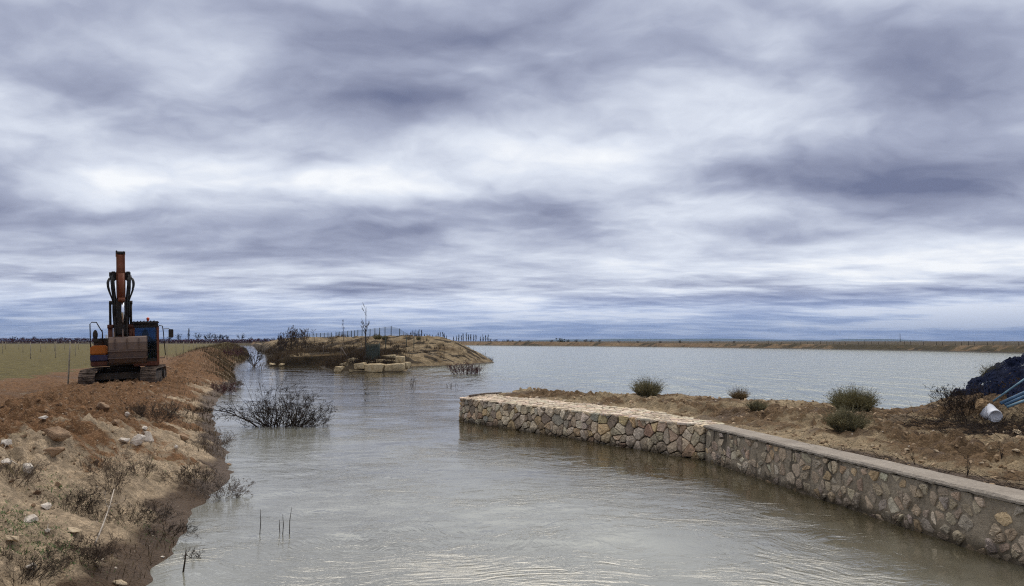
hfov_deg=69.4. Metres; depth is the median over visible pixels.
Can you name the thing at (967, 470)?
dead sprig
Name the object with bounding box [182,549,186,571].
stick
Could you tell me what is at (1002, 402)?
pipe
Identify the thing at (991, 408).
bucket
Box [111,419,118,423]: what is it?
rock
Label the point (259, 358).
sapling
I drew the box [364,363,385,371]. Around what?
limestone block
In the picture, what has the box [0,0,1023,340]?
sky
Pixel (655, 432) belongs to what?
stone wall
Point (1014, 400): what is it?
pipe
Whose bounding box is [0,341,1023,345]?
plain ground
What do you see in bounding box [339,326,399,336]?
fence
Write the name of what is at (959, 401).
brush heap
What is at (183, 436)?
rock
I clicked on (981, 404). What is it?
burlap rag
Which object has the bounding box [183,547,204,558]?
sprig
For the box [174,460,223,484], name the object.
dead shrub
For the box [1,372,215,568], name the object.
pebbles
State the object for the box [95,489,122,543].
branch
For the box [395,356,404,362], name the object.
limestone block
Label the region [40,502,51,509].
rock
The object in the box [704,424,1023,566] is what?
retaining wall
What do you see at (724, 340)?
hills
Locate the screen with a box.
[366,343,379,359]
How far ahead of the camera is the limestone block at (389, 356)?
60.61 m
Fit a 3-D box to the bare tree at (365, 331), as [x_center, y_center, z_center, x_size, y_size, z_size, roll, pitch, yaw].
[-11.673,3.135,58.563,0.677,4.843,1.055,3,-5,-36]
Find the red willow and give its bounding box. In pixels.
[446,360,484,373]
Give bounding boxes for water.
[146,345,1023,585]
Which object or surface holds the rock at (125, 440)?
on the ground at (25, 376)
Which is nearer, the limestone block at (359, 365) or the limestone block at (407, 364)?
the limestone block at (359, 365)
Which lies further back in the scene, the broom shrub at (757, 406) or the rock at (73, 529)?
the broom shrub at (757, 406)
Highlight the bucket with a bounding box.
[979,403,1002,421]
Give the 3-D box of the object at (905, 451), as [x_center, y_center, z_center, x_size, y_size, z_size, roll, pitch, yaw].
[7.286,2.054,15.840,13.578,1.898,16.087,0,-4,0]
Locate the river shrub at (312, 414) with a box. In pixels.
[183,377,337,429]
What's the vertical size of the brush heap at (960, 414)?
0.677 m
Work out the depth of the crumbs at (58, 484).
12.89 m
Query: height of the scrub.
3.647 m
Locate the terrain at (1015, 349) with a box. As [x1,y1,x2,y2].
[251,342,1023,353]
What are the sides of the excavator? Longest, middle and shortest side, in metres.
5.201 x 4.418 x 3.224 m
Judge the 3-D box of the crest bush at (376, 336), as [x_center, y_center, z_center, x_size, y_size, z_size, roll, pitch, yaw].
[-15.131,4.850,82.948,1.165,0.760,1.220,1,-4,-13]
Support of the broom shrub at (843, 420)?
on the peninsula ground at (777, 415)
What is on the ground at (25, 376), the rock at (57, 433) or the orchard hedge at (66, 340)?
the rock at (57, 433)
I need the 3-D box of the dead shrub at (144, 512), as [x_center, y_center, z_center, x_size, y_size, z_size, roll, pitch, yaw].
[-4.580,2.571,8.666,1.339,0.350,0.937,0,-4,0]
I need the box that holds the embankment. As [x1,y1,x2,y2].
[252,335,493,371]
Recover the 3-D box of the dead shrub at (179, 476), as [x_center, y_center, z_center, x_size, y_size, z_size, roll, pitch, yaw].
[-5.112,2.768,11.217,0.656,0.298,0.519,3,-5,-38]
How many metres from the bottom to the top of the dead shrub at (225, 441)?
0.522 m
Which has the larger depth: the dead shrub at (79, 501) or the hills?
the hills
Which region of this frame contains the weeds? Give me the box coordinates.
[0,443,206,584]
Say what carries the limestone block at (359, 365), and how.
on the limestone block
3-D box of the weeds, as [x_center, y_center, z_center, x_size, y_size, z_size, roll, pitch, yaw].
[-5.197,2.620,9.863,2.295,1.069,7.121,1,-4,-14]
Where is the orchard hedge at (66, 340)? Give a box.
[0,338,274,342]
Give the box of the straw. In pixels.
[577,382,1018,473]
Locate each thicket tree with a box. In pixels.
[277,332,290,348]
[277,335,285,350]
[281,327,291,347]
[288,325,299,344]
[291,328,306,346]
[299,328,308,343]
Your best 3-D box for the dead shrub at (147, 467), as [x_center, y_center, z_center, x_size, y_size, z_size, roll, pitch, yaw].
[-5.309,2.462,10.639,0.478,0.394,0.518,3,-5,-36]
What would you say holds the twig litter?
on the peninsula ground at (777, 415)
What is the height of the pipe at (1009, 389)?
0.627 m
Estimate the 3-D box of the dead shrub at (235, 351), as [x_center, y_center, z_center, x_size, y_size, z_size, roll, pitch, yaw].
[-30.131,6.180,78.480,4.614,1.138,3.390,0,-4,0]
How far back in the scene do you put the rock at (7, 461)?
8.88 m
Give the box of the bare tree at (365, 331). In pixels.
[360,304,369,359]
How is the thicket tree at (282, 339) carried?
on the embankment
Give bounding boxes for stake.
[67,342,70,383]
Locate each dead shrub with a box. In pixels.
[0,457,57,486]
[0,540,77,585]
[30,481,114,513]
[45,533,122,570]
[70,456,121,472]
[72,496,184,527]
[75,443,155,495]
[120,394,190,423]
[124,452,158,477]
[145,518,201,538]
[152,467,198,484]
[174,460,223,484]
[177,469,254,502]
[189,428,237,451]
[208,382,240,393]
[219,379,244,386]
[221,346,247,355]
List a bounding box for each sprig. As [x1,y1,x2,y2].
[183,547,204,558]
[964,454,971,475]
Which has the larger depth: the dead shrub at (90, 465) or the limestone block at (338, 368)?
the limestone block at (338, 368)
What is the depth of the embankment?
78.44 m
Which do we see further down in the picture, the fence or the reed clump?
the reed clump
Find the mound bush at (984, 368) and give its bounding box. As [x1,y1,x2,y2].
[975,361,1006,380]
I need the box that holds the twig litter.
[700,373,1023,489]
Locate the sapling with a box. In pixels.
[237,346,264,366]
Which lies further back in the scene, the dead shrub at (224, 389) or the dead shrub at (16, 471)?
the dead shrub at (224, 389)
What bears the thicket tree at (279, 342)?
on the embankment
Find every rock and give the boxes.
[0,458,16,464]
[1,439,11,447]
[5,535,18,541]
[23,461,40,472]
[24,514,38,522]
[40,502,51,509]
[43,447,64,456]
[44,426,70,440]
[67,527,81,532]
[96,402,109,410]
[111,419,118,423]
[112,580,126,585]
[118,438,129,442]
[130,434,145,445]
[144,429,153,442]
[180,433,188,440]
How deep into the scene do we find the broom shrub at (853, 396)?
17.24 m
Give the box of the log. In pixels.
[469,392,501,396]
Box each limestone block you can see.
[334,366,344,371]
[354,362,366,368]
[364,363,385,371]
[382,355,395,358]
[384,363,404,370]
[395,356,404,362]
[405,362,410,368]
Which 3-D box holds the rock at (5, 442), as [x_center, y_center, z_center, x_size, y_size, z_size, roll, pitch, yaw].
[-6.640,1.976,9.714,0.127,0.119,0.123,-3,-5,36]
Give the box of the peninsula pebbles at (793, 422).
[561,384,1013,472]
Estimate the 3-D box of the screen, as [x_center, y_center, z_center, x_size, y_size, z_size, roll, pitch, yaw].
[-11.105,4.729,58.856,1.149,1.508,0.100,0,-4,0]
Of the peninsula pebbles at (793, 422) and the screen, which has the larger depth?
the screen
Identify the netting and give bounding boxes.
[953,353,1023,398]
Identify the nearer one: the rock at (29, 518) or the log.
the rock at (29, 518)
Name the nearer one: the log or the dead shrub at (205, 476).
the dead shrub at (205, 476)
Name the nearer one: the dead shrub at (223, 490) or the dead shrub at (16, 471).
the dead shrub at (16, 471)
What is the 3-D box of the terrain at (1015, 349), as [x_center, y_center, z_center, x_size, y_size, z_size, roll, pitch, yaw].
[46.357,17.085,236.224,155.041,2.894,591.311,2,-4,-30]
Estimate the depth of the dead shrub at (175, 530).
8.97 m
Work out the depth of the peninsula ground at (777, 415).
14.25 m
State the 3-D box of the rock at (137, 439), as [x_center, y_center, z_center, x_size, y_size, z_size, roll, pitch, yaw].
[-6.361,2.499,12.581,0.296,0.191,0.115,-29,-4,4]
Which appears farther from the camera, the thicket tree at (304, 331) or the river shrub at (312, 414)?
the thicket tree at (304, 331)
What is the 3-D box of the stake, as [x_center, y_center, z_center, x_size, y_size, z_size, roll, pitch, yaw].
[-16.546,2.828,27.615,0.054,2.028,0.058,1,-4,0]
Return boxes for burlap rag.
[973,398,988,421]
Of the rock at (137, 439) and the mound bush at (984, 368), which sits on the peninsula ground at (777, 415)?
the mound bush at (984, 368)
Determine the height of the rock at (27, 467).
0.293 m
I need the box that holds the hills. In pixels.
[524,339,923,340]
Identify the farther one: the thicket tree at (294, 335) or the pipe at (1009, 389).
the thicket tree at (294, 335)
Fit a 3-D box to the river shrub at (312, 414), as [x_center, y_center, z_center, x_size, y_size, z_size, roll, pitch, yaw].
[-6.925,3.217,20.931,3.714,1.961,2.506,-1,-4,15]
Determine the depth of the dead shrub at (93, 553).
7.23 m
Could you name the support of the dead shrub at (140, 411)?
on the ground at (25, 376)
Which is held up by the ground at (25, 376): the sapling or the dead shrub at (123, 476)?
the dead shrub at (123, 476)
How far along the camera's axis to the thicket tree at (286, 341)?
93.90 m
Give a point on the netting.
(1012, 365)
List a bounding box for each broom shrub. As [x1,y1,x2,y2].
[628,376,669,396]
[727,385,750,398]
[744,396,767,410]
[817,400,880,431]
[825,382,884,410]
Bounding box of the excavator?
[78,250,172,384]
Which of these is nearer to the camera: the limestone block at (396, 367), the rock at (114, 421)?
the rock at (114, 421)
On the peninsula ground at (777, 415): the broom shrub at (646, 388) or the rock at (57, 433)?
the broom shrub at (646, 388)
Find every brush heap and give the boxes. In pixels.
[922,383,998,415]
[928,401,1023,426]
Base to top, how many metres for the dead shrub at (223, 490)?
0.483 m
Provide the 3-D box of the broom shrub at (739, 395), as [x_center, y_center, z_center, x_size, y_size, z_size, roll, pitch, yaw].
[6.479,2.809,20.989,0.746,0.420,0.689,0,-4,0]
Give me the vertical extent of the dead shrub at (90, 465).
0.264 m
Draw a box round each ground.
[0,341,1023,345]
[0,342,248,585]
[497,368,1023,489]
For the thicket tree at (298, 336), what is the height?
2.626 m
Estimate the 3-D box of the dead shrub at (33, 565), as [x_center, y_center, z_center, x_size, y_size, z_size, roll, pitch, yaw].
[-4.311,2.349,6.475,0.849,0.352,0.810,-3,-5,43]
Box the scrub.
[264,332,493,369]
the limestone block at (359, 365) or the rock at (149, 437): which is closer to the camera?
the rock at (149, 437)
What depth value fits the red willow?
53.64 m
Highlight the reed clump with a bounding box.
[250,362,266,368]
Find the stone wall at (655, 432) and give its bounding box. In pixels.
[459,394,724,460]
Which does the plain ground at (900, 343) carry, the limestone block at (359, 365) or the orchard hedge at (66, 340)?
the orchard hedge at (66, 340)
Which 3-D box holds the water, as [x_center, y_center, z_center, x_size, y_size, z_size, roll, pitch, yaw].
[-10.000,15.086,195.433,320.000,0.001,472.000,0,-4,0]
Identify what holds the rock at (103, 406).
on the ground at (25, 376)
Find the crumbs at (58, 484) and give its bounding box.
[0,366,200,521]
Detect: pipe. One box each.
[992,379,1023,401]
[999,391,1023,404]
[1004,395,1023,405]
[1007,399,1023,407]
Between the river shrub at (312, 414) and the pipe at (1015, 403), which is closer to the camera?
the pipe at (1015, 403)
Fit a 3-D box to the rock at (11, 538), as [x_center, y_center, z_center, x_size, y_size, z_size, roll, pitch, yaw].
[-4.733,2.320,7.021,0.177,0.087,0.113,-3,-5,42]
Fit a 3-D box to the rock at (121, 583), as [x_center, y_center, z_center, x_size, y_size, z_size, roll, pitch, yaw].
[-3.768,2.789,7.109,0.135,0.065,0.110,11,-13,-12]
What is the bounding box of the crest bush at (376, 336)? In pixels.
[372,334,380,339]
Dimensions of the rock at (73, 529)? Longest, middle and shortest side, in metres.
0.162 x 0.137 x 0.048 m
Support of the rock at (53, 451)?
on the ground at (25, 376)

